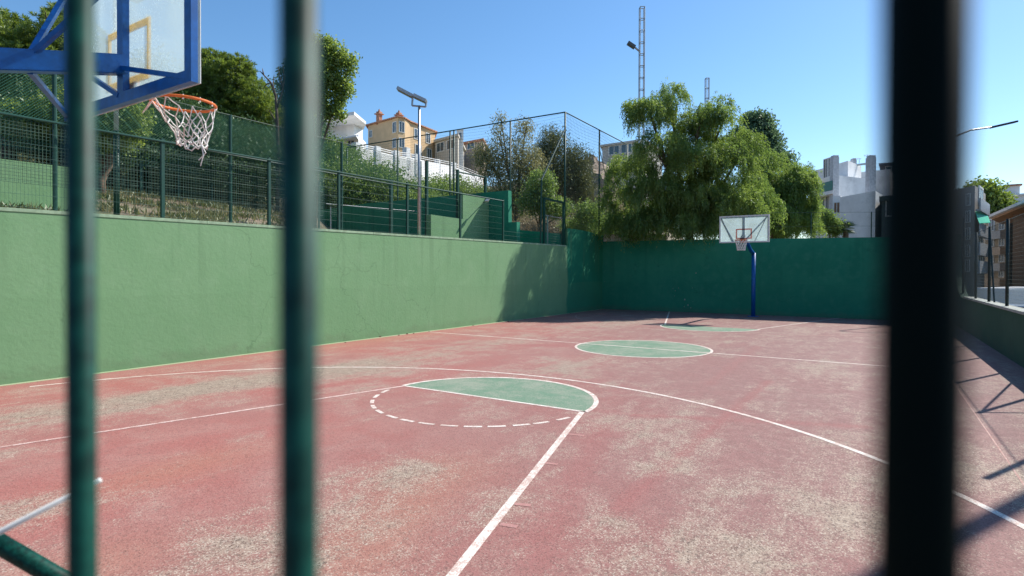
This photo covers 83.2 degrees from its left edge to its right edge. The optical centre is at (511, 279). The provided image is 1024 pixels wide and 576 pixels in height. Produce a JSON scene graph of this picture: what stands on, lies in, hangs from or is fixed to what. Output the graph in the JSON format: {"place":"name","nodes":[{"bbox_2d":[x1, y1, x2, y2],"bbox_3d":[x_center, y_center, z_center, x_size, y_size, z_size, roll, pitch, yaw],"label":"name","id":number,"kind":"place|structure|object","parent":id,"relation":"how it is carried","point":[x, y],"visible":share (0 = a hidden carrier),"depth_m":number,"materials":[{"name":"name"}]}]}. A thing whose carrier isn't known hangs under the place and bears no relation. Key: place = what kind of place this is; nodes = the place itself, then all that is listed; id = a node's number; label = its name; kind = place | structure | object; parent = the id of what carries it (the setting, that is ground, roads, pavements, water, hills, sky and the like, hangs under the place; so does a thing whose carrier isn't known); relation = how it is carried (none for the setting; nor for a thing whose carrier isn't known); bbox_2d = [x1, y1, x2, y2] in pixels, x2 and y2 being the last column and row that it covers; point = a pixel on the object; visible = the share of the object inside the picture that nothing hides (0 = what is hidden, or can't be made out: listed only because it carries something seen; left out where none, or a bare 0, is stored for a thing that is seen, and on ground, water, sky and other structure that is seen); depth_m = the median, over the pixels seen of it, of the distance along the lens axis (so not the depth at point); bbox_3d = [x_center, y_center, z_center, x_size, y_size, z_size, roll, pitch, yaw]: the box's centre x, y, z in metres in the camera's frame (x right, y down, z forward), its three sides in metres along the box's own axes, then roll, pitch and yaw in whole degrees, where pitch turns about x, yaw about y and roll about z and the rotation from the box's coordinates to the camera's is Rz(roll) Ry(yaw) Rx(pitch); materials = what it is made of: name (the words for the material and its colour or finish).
{"place":"outdoors","nodes":[
{"label":"outdoors","id":0,"kind":"place"},
{"bbox_2d":[23,153,678,239],"bbox_3d":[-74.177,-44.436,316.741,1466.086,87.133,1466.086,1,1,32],"label":"ground","id":1,"kind":"structure","parent":0,"point":[322,223],"depth_m":16.28,"materials":[{"name":"soil"}]},
{"bbox_2d":[0,159,64,210],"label":"back wall","id":2,"kind":"structure","parent":1,"relation":"on","point":[31,188],"depth_m":11.04,"materials":[{"name":"green paint"}]},
{"bbox_2d":[0,1,112,160],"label":"pine tree","id":3,"kind":"object","parent":1,"relation":"on","point":[20,33],"visible":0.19,"depth_m":16.72,"materials":[{"name":"green plant"}]},
{"bbox_2d":[0,84,156,193],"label":"oak tree","id":4,"kind":"object","parent":1,"relation":"on","point":[99,159],"visible":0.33,"depth_m":14.70,"materials":[{"name":"green plant"}]},
{"bbox_2d":[0,74,159,175],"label":"shrub","id":5,"kind":"object","parent":1,"relation":"on","point":[61,150],"visible":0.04,"depth_m":15.81,"materials":[{"name":"green plant"}]},
{"bbox_2d":[23,99,187,186],"bbox_3d":[-12.189,-4.032,17.377,4.707,3.858,3.988,0,1,-16],"label":"shrub","id":6,"kind":"object","parent":1,"relation":"on","point":[143,173],"visible":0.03,"depth_m":17.40,"materials":[{"name":"green plant"}]},
{"bbox_2d":[113,0,143,214],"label":"lighting pole","id":7,"kind":"object","parent":1,"relation":"on","point":[116,202],"visible":0.34,"depth_m":10.95,"materials":[{"name":"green metal"}]},
{"bbox_2d":[106,44,156,83],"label":"shrub","id":8,"kind":"object","parent":1,"relation":"on","point":[131,60],"depth_m":29.09,"materials":[{"name":"green plant"}]},
{"bbox_2d":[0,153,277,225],"bbox_3d":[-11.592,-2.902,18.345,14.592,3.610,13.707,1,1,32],"label":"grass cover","id":9,"kind":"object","parent":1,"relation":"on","point":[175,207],"depth_m":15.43,"materials":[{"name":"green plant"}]},
{"bbox_2d":[107,46,192,102],"bbox_3d":[-18.207,-8.386,30.535,9.727,7.974,8.242,0,1,24],"label":"shrub","id":10,"kind":"object","parent":1,"relation":"on","point":[144,64],"visible":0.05,"depth_m":29.07,"materials":[{"name":"green plant"}]},
{"bbox_2d":[0,109,321,228],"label":"fence","id":11,"kind":"object","parent":1,"relation":"on","point":[178,169],"visible":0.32,"depth_m":16.96,"materials":[{"name":"green metal"}]},
{"bbox_2d":[124,91,248,197],"bbox_3d":[-10.973,-4.049,18.819,4.254,4.116,5.020,0,1,-33],"label":"shrub","id":12,"kind":"object","parent":1,"relation":"on","point":[193,103],"visible":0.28,"depth_m":18.08,"materials":[{"name":"green plant"}]},
{"bbox_2d":[158,47,277,196],"bbox_3d":[-10.699,-5.482,21.218,4.829,5.962,2.704,0,1,-1],"label":"pine tree","id":13,"kind":"object","parent":1,"relation":"on","point":[224,87],"visible":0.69,"depth_m":20.50,"materials":[{"name":"green plant"}]},
{"bbox_2d":[165,102,277,204],"bbox_3d":[-9.939,-3.848,19.436,4.707,3.858,3.988,0,1,-8],"label":"shrub","id":14,"kind":"object","parent":1,"relation":"on","point":[234,164],"visible":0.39,"depth_m":18.93,"materials":[{"name":"green plant"}]},
{"bbox_2d":[260,68,277,213],"bbox_3d":[-8.130,-4.745,19.476,0.851,5.090,0.173,0,1,2],"label":"bare tree","id":15,"kind":"object","parent":1,"relation":"on","point":[276,104],"visible":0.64,"depth_m":19.47,"materials":[{"name":"plant"}]},
{"bbox_2d":[227,116,321,205],"bbox_3d":[-8.584,-3.922,20.786,4.707,3.858,3.988,0,1,23],"label":"shrub","id":16,"kind":"object","parent":1,"relation":"on","point":[265,170],"visible":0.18,"depth_m":19.99,"materials":[{"name":"green plant"}]},
{"bbox_2d":[245,75,342,164],"bbox_3d":[-13.235,-7.959,33.414,9.413,7.717,7.976,1,1,37],"label":"shrub","id":17,"kind":"object","parent":1,"relation":"on","point":[324,127],"visible":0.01,"depth_m":33.47,"materials":[{"name":"green plant"}]},
{"bbox_2d":[0,207,602,384],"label":"court wall","id":18,"kind":"structure","parent":1,"relation":"on","point":[169,290],"depth_m":12.60,"materials":[{"name":"green paint"}]},
{"bbox_2d":[0,73,421,229],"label":"ball net fence","id":19,"kind":"object","parent":18,"relation":"on","point":[55,132],"visible":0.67,"depth_m":12.17,"materials":[{"name":"green metal"}]},
{"bbox_2d":[0,112,503,240],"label":"fence","id":20,"kind":"object","parent":18,"relation":"on","point":[162,141],"visible":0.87,"depth_m":12.20,"materials":[{"name":"green metal"}]},
{"bbox_2d":[346,112,627,242],"bbox_3d":[-1.863,-4.473,28.850,16.301,6.346,8.814,0,1,4],"label":"corner net","id":21,"kind":"object","parent":18,"relation":"on","point":[591,197],"visible":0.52,"depth_m":28.22,"materials":[{"name":"green metal"}]},
{"bbox_2d":[504,231,539,242],"bbox_3d":[0.447,-1.689,23.089,0.008,0.328,2.857,1,1,32],"label":"fence","id":22,"kind":"object","parent":18,"relation":"on","point":[520,237],"visible":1,"depth_m":22.91,"materials":[{"name":"green metal"}]},
{"bbox_2d":[542,197,564,244],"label":"metal gate","id":23,"kind":"structure","parent":18,"relation":"on","point":[562,218],"depth_m":25.29,"materials":[{"name":"metal"}]},
{"bbox_2d":[274,30,362,164],"bbox_3d":[-8.176,-6.079,23.942,3.313,8.528,2.721,1,1,32],"label":"broadleaf tree","id":24,"kind":"object","parent":1,"relation":"on","point":[333,62],"visible":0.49,"depth_m":23.81,"materials":[{"name":"green plant"}]},
{"bbox_2d":[320,112,365,148],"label":"villa","id":25,"kind":"object","parent":1,"relation":"on","point":[352,129],"visible":0.16,"depth_m":67.87,"materials":[{"name":"white paint"}]},
{"bbox_2d":[319,131,374,167],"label":"shrub","id":26,"kind":"object","parent":1,"relation":"on","point":[339,140],"visible":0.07,"depth_m":36.21,"materials":[{"name":"green plant"}]},
{"bbox_2d":[321,172,388,208],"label":"shrub","id":27,"kind":"object","parent":1,"relation":"on","point":[369,193],"visible":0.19,"depth_m":32.73,"materials":[{"name":"green plant"}]},
{"bbox_2d":[318,158,391,202],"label":"shrub","id":28,"kind":"object","parent":1,"relation":"on","point":[348,172],"visible":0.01,"depth_m":34.63,"materials":[{"name":"green plant"}]},
{"bbox_2d":[319,152,423,209],"bbox_3d":[-9.062,-4.118,35.563,7.466,7.501,8.444,0,1,-4],"label":"shrub","id":29,"kind":"object","parent":1,"relation":"on","point":[347,182],"visible":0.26,"depth_m":32.99,"materials":[{"name":"green plant"}]},
{"bbox_2d":[327,203,416,228],"bbox_3d":[-5.402,-2.209,23.857,0.041,2.102,5.664,1,1,32],"label":"stair rail","id":30,"kind":"object","parent":1,"relation":"on","point":[357,206],"visible":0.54,"depth_m":22.51,"materials":[{"name":"metal"}]},
{"bbox_2d":[321,174,423,209],"bbox_3d":[-8.285,-3.591,35.659,6.436,6.466,7.280,0,1,13],"label":"shrub","id":31,"kind":"object","parent":1,"relation":"on","point":[387,186],"visible":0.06,"depth_m":33.27,"materials":[{"name":"green plant"}]},
{"bbox_2d":[365,109,437,161],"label":"villa","id":32,"kind":"object","parent":1,"relation":"on","point":[398,125],"visible":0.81,"depth_m":81.52,"materials":[{"name":"paint"}]},
{"bbox_2d":[399,121,404,132],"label":"window","id":33,"kind":"structure","parent":32,"relation":"in","point":[401,124],"depth_m":78.97,"materials":[{"name":"white paint"}]},
{"bbox_2d":[399,137,404,147],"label":"window","id":34,"kind":"structure","parent":32,"relation":"in","point":[403,140],"depth_m":78.97,"materials":[{"name":"white paint"}]},
{"bbox_2d":[415,144,421,155],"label":"window","id":35,"kind":"structure","parent":32,"relation":"in","point":[416,145],"depth_m":82.78,"materials":[{"name":"white glass"}]},
{"bbox_2d":[426,132,430,143],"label":"window","id":36,"kind":"structure","parent":32,"relation":"in","point":[428,138],"depth_m":85.20,"materials":[{"name":"white paint"}]},
{"bbox_2d":[396,86,427,234],"bbox_3d":[-3.090,-3.480,17.821,0.930,4.893,0.300,0,1,0],"label":"floodlight pole","id":37,"kind":"object","parent":1,"relation":"on","point":[412,96],"visible":0.94,"depth_m":17.78,"materials":[{"name":"metal"}]},
{"bbox_2d":[351,142,482,186],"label":"terrace wall","id":38,"kind":"structure","parent":1,"relation":"on","point":[438,166],"depth_m":55.66,"materials":[{"name":"white paint"}]},
{"bbox_2d":[320,190,519,241],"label":"cross wall","id":39,"kind":"structure","parent":1,"relation":"on","point":[513,228],"depth_m":26.29,"materials":[{"name":"green paint"}]},
{"bbox_2d":[396,176,446,197],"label":"shrub","id":40,"kind":"object","parent":1,"relation":"on","point":[440,195],"visible":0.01,"depth_m":37.59,"materials":[{"name":"green plant"}]},
{"bbox_2d":[414,174,459,195],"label":"shrub","id":41,"kind":"object","parent":1,"relation":"on","point":[439,187],"visible":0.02,"depth_m":44.30,"materials":[{"name":"green plant"}]},
{"bbox_2d":[389,161,486,235],"bbox_3d":[-2.632,-2.762,22.240,0.100,3.264,5.839,1,1,32],"label":"court fence","id":42,"kind":"object","parent":1,"relation":"on","point":[458,172],"visible":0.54,"depth_m":21.35,"materials":[{"name":"green metal"}]},
{"bbox_2d":[412,169,483,195],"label":"shrub","id":43,"kind":"object","parent":1,"relation":"on","point":[463,184],"visible":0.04,"depth_m":47.85,"materials":[{"name":"green plant"}]},
{"bbox_2d":[434,134,465,167],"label":"villa","id":44,"kind":"object","parent":1,"relation":"on","point":[443,155],"visible":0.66,"depth_m":83.75,"materials":[{"name":"white paint"}]},
{"bbox_2d":[436,141,443,152],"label":"window","id":45,"kind":"structure","parent":44,"relation":"in","point":[440,149],"depth_m":84.85,"materials":[{"name":"white paint"}]},
{"bbox_2d":[426,193,488,239],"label":"side wall","id":46,"kind":"structure","parent":1,"relation":"on","point":[448,228],"depth_m":22.81,"materials":[{"name":"green paint"}]},
{"bbox_2d":[457,129,462,169],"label":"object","id":47,"kind":"structure","parent":1,"relation":"on","point":[460,132],"depth_m":83.80,"materials":[{"name":"white paint"}]},
{"bbox_2d":[463,138,486,185],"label":"villa","id":48,"kind":"object","parent":1,"relation":"on","point":[467,163],"visible":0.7,"depth_m":94.61,"materials":[{"name":"paint"}]},
{"bbox_2d":[464,109,553,222],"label":"eucalyptus tree","id":49,"kind":"object","parent":1,"relation":"on","point":[485,164],"visible":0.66,"depth_m":44.55,"materials":[{"name":"green plant"}]},
{"bbox_2d":[513,211,538,229],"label":"shrub","id":50,"kind":"object","parent":1,"relation":"on","point":[525,220],"visible":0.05,"depth_m":49.16,"materials":[{"name":"green plant"}]},
{"bbox_2d":[520,230,561,244],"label":"wall","id":51,"kind":"structure","parent":1,"relation":"on","point":[530,236],"depth_m":26.70,"materials":[{"name":"green paint"}]},
{"bbox_2d":[520,220,561,233],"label":"shrub","id":52,"kind":"object","parent":1,"relation":"on","point":[549,231],"visible":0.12,"depth_m":37.70,"materials":[{"name":"green plant"}]},
{"bbox_2d":[520,214,568,230],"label":"shrub","id":53,"kind":"object","parent":1,"relation":"on","point":[555,222],"visible":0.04,"depth_m":42.73,"materials":[{"name":"green plant"}]},
{"bbox_2d":[514,166,605,230],"bbox_3d":[3.130,-4.157,38.078,6.476,6.503,3.429,0,1,11],"label":"garden tree","id":54,"kind":"object","parent":1,"relation":"on","point":[553,208],"visible":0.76,"depth_m":37.57,"materials":[{"name":"green plant"}]},
{"bbox_2d":[529,122,604,210],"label":"eucalyptus tree","id":55,"kind":"object","parent":1,"relation":"on","point":[580,182],"visible":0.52,"depth_m":54.20,"materials":[{"name":"green plant"}]},
{"bbox_2d":[555,217,601,233],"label":"shrub","id":56,"kind":"object","parent":1,"relation":"on","point":[569,224],"visible":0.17,"depth_m":38.54,"materials":[{"name":"green plant"}]},
{"bbox_2d":[560,154,622,217],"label":"tree","id":57,"kind":"object","parent":1,"relation":"on","point":[601,169],"visible":0.11,"depth_m":57.61,"materials":[{"name":"green plant"}]},
{"bbox_2d":[600,139,661,205],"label":"villa","id":58,"kind":"object","parent":1,"relation":"on","point":[618,150],"visible":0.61,"depth_m":86.40,"materials":[{"name":"white paint"}]},
{"bbox_2d":[608,145,619,155],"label":"window","id":59,"kind":"structure","parent":58,"relation":"in","point":[617,150],"depth_m":86.59,"materials":[{"name":"grey glass"}]},
{"bbox_2d":[621,143,631,153],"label":"window","id":60,"kind":"structure","parent":58,"relation":"in","point":[629,144],"depth_m":85.33,"materials":[{"name":"white paint"}]},
{"bbox_2d":[603,234,666,241],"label":"wall","id":61,"kind":"structure","parent":1,"relation":"on","point":[605,239],"depth_m":29.50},
{"bbox_2d":[627,6,644,202],"bbox_3d":[6.542,-7.375,30.561,0.957,14.081,0.318,0,1,-2],"label":"lattice mast","id":62,"kind":"object","parent":1,"relation":"on","point":[630,44],"visible":0.44,"depth_m":30.43,"materials":[{"name":"metal"}]},
{"bbox_2d":[587,77,787,250],"bbox_3d":[8.697,-4.159,28.718,8.845,11.016,7.712,0,1,-33],"label":"pepper tree","id":63,"kind":"object","parent":1,"relation":"on","point":[694,202],"visible":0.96,"depth_m":26.78,"materials":[{"name":"green plant"}]},
{"bbox_2d":[704,78,709,237],"bbox_3d":[12.172,-5.753,36.075,0.262,13.648,0.262,0,1,0],"label":"lattice mast","id":64,"kind":"object","parent":1,"relation":"on","point":[708,97],"visible":0.13,"depth_m":35.99,"materials":[{"name":"metal"}]},
{"bbox_2d":[602,237,876,319],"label":"court wall","id":65,"kind":"structure","parent":1,"relation":"on","point":[821,277],"depth_m":25.84,"materials":[{"name":"green paint"}]},
{"bbox_2d":[780,212,871,237],"bbox_3d":[13.767,-2.303,23.877,5.844,1.228,0.041,1,1,32],"label":"wire fence","id":66,"kind":"object","parent":65,"relation":"on","point":[811,221],"visible":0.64,"depth_m":24.51,"materials":[{"name":"green metal"}]},
{"bbox_2d":[724,106,800,238],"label":"olive tree","id":67,"kind":"object","parent":1,"relation":"on","point":[760,121],"visible":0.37,"depth_m":40.97,"materials":[{"name":"green plant"}]},
{"bbox_2d":[738,148,826,238],"bbox_3d":[15.654,-3.262,33.533,4.972,9.172,5.595,1,1,32],"label":"pepper tree","id":68,"kind":"object","parent":1,"relation":"on","point":[796,187],"visible":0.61,"depth_m":31.82,"materials":[{"name":"green plant"}]},
{"bbox_2d":[817,207,849,237],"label":"garden bush","id":69,"kind":"object","parent":1,"relation":"on","point":[831,223],"visible":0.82,"depth_m":37.65,"materials":[{"name":"green plant"}]},
{"bbox_2d":[813,155,877,237],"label":"apartment building","id":70,"kind":"structure","parent":1,"relation":"on","point":[850,188],"depth_m":53.62,"materials":[{"name":"white paint"}]},
{"bbox_2d":[823,158,828,178],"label":"window","id":71,"kind":"structure","parent":70,"relation":"in","point":[824,160],"depth_m":63.70,"materials":[{"name":"grey glass"}]},
{"bbox_2d":[825,196,829,209],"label":"window","id":72,"kind":"structure","parent":70,"relation":"in","point":[827,199],"depth_m":57.86,"materials":[{"name":"white glass"}]},
{"bbox_2d":[833,202,839,212],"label":"window","id":73,"kind":"structure","parent":70,"relation":"in","point":[835,204],"depth_m":53.63,"materials":[{"name":"grey glass"}]},
{"bbox_2d":[838,221,855,237],"bbox_3d":[21.972,-1.533,38.030,1.553,4.839,1.640,1,1,32],"label":"palm tree","id":74,"kind":"object","parent":1,"relation":"on","point":[846,232],"visible":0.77,"depth_m":37.82,"materials":[{"name":"green plant"}]},
{"bbox_2d":[971,185,989,296],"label":"apartment building","id":75,"kind":"structure","parent":1,"relation":"on","point":[980,211],"depth_m":43.77,"materials":[{"name":"white paint"}]},
{"bbox_2d":[978,185,983,206],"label":"window","id":76,"kind":"structure","parent":75,"relation":"in","point":[980,190],"depth_m":44.94,"materials":[{"name":"white glass"}]},
{"bbox_2d":[973,120,1017,130],"bbox_3d":[17.664,-1.357,22.047,3.174,9.404,0.220,0,1,0],"label":"street lamp","id":77,"kind":"object","parent":1,"relation":"on","point":[1003,124],"visible":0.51,"depth_m":21.91,"materials":[{"name":"metal"}]},
{"bbox_2d":[970,297,1023,367],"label":"court wall","id":78,"kind":"structure","parent":1,"relation":"on","point":[998,327],"depth_m":13.51,"materials":[{"name":"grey paint"}]},
{"bbox_2d":[971,213,1023,308],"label":"fence","id":79,"kind":"object","parent":78,"relation":"on","point":[988,246],"visible":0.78,"depth_m":14.78,"materials":[{"name":"metal"}]},
{"bbox_2d":[972,175,1021,213],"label":"tree","id":80,"kind":"object","parent":1,"relation":"on","point":[997,198],"visible":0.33,"depth_m":73.36,"materials":[{"name":"green plant"}]},
{"bbox_2d":[984,216,1012,286],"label":"apartment building","id":81,"kind":"structure","parent":1,"relation":"on","point":[1001,281],"depth_m":59.14,"materials":[{"name":"white paint"}]},
{"bbox_2d":[1010,193,1023,203],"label":"apartment building","id":82,"kind":"structure","parent":1,"relation":"on","point":[1021,197],"depth_m":106.37,"materials":[{"name":"white paint"}]},
{"bbox_2d":[1005,184,1021,193],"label":"roof turret","id":83,"kind":"object","parent":82,"relation":"on","point":[1014,188],"visible":0.57,"depth_m":107.02,"materials":[{"name":"ceramic"}]},
{"bbox_2d":[0,309,1023,575],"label":"court floor","id":84,"kind":"structure","parent":0,"point":[638,483],"depth_m":5.66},
{"bbox_2d":[0,533,65,575],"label":"metal barrier","id":85,"kind":"object","parent":84,"relation":"on","point":[24,558],"visible":1,"depth_m":1.24,"materials":[{"name":"green metal"}]},
{"bbox_2d":[0,478,101,534],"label":"court line","id":86,"kind":"object","parent":84,"relation":"on","point":[20,521],"visible":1,"depth_m":0.95,"materials":[{"name":"white paint"}]},
{"bbox_2d":[0,0,216,165],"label":"basketball hoop","id":87,"kind":"object","parent":84,"relation":"on","point":[177,55],"visible":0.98,"depth_m":3.70,"materials":[{"name":"blue metal"}]},
{"bbox_2d":[0,386,401,447],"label":"key line","id":88,"kind":"object","parent":84,"relation":"on","point":[185,418],"visible":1,"depth_m":7.10,"materials":[{"name":"paint"}]},
{"bbox_2d":[0,309,600,385],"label":"skirting strip","id":89,"kind":"object","parent":84,"relation":"on","point":[257,352],"visible":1,"depth_m":12.42,"materials":[{"name":"green paint"}]},
{"bbox_2d":[370,390,570,426],"bbox_3d":[-0.931,1.734,7.591,3.176,0.001,1.268,1,1,32],"label":"dashed circle line","id":90,"kind":"object","parent":84,"relation":"on","point":[372,401],"visible":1,"depth_m":7.05,"materials":[{"name":"white paint"}]},
{"bbox_2d":[406,378,593,410],"bbox_3d":[0.033,1.722,9.117,3.230,0.001,1.614,1,1,32],"label":"free throw semicircle","id":91,"kind":"object","parent":84,"relation":"on","point":[545,393],"visible":1,"depth_m":8.94,"materials":[{"name":"green paint"}]},
{"bbox_2d":[403,377,598,575],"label":"free throw lines","id":92,"kind":"object","parent":84,"relation":"on","point":[468,554],"visible":1,"depth_m":4.99,"materials":[{"name":"white paint"}]},
{"bbox_2d":[64,0,973,575],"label":"bar fence","id":93,"kind":"object","parent":84,"relation":"on","point":[924,268],"depth_m":0.09,"materials":[{"name":"green metal"}]},
{"bbox_2d":[30,367,1023,528],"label":"three point line","id":94,"kind":"object","parent":84,"relation":"on","point":[1013,521],"visible":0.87,"depth_m":7.36,"materials":[{"name":"white paint"}]},
{"bbox_2d":[500,433,583,527],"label":"key tick marks","id":95,"kind":"object","parent":84,"relation":"on","point":[512,525],"visible":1,"depth_m":4.53,"materials":[{"name":"paint"}]},
{"bbox_2d":[577,340,710,356],"bbox_3d":[3.188,1.679,14.113,3.228,0.001,3.230,1,1,32],"label":"circle","id":96,"kind":"object","parent":84,"relation":"on","point":[618,349],"visible":1,"depth_m":13.97,"materials":[{"name":"green paint"}]},
{"bbox_2d":[575,340,712,357],"bbox_3d":[3.188,1.677,14.113,3.290,0.001,3.290,1,1,32],"label":"circle line","id":97,"kind":"object","parent":84,"relation":"on","point":[711,351],"visible":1,"depth_m":13.49,"materials":[{"name":"white paint"}]},
{"bbox_2d":[436,332,875,365],"bbox_3d":[2.799,1.673,14.359,12.720,0.001,0.062,1,1,32],"label":"halfway line","id":98,"kind":"object","parent":84,"relation":"on","point":[666,349],"visible":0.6,"depth_m":13.65,"materials":[{"name":"white paint"}]},
{"bbox_2d":[661,324,757,330],"bbox_3d":[6.344,1.635,19.109,3.230,0.001,1.614,1,1,32],"label":"free throw semicircle","id":99,"kind":"object","parent":84,"relation":"on","point":[696,328],"visible":1,"depth_m":19.16,"materials":[{"name":"green paint"}]},
{"bbox_2d":[719,214,769,316],"bbox_3d":[9.574,-0.443,23.285,1.830,4.091,3.488,1,1,32],"label":"basketball hoop","id":100,"kind":"object","parent":84,"relation":"on","point":[761,230],"visible":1,"depth_m":22.43,"materials":[{"name":"white metal"}]},
{"bbox_2d":[660,311,836,331],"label":"key lines","id":101,"kind":"object","parent":84,"relation":"on","point":[727,331],"visible":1,"depth_m":19.97,"materials":[{"name":"white paint"}]},
{"bbox_2d":[969,405,1023,484],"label":"side line","id":102,"kind":"object","parent":84,"relation":"on","point":[998,447],"depth_m":6.01,"materials":[{"name":"paint"}]},
{"bbox_2d":[0,0,1023,239],"label":"sky","id":103,"kind":"structure","parent":0,"point":[814,63],"materials":[{"name":"blue"}]},
{"label":"street","id":104,"kind":"structure","parent":0,"visible":0},
{"bbox_2d":[977,286,1023,303],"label":"van","id":105,"kind":"object","parent":104,"relation":"on","point":[1011,295],"visible":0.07,"depth_m":34.72,"materials":[{"name":"paint"}]},
{"bbox_2d":[989,200,1023,286],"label":"brick building","id":106,"kind":"structure","parent":104,"relation":"on","point":[1010,212],"depth_m":49.31,"materials":[{"name":"brown brick"}]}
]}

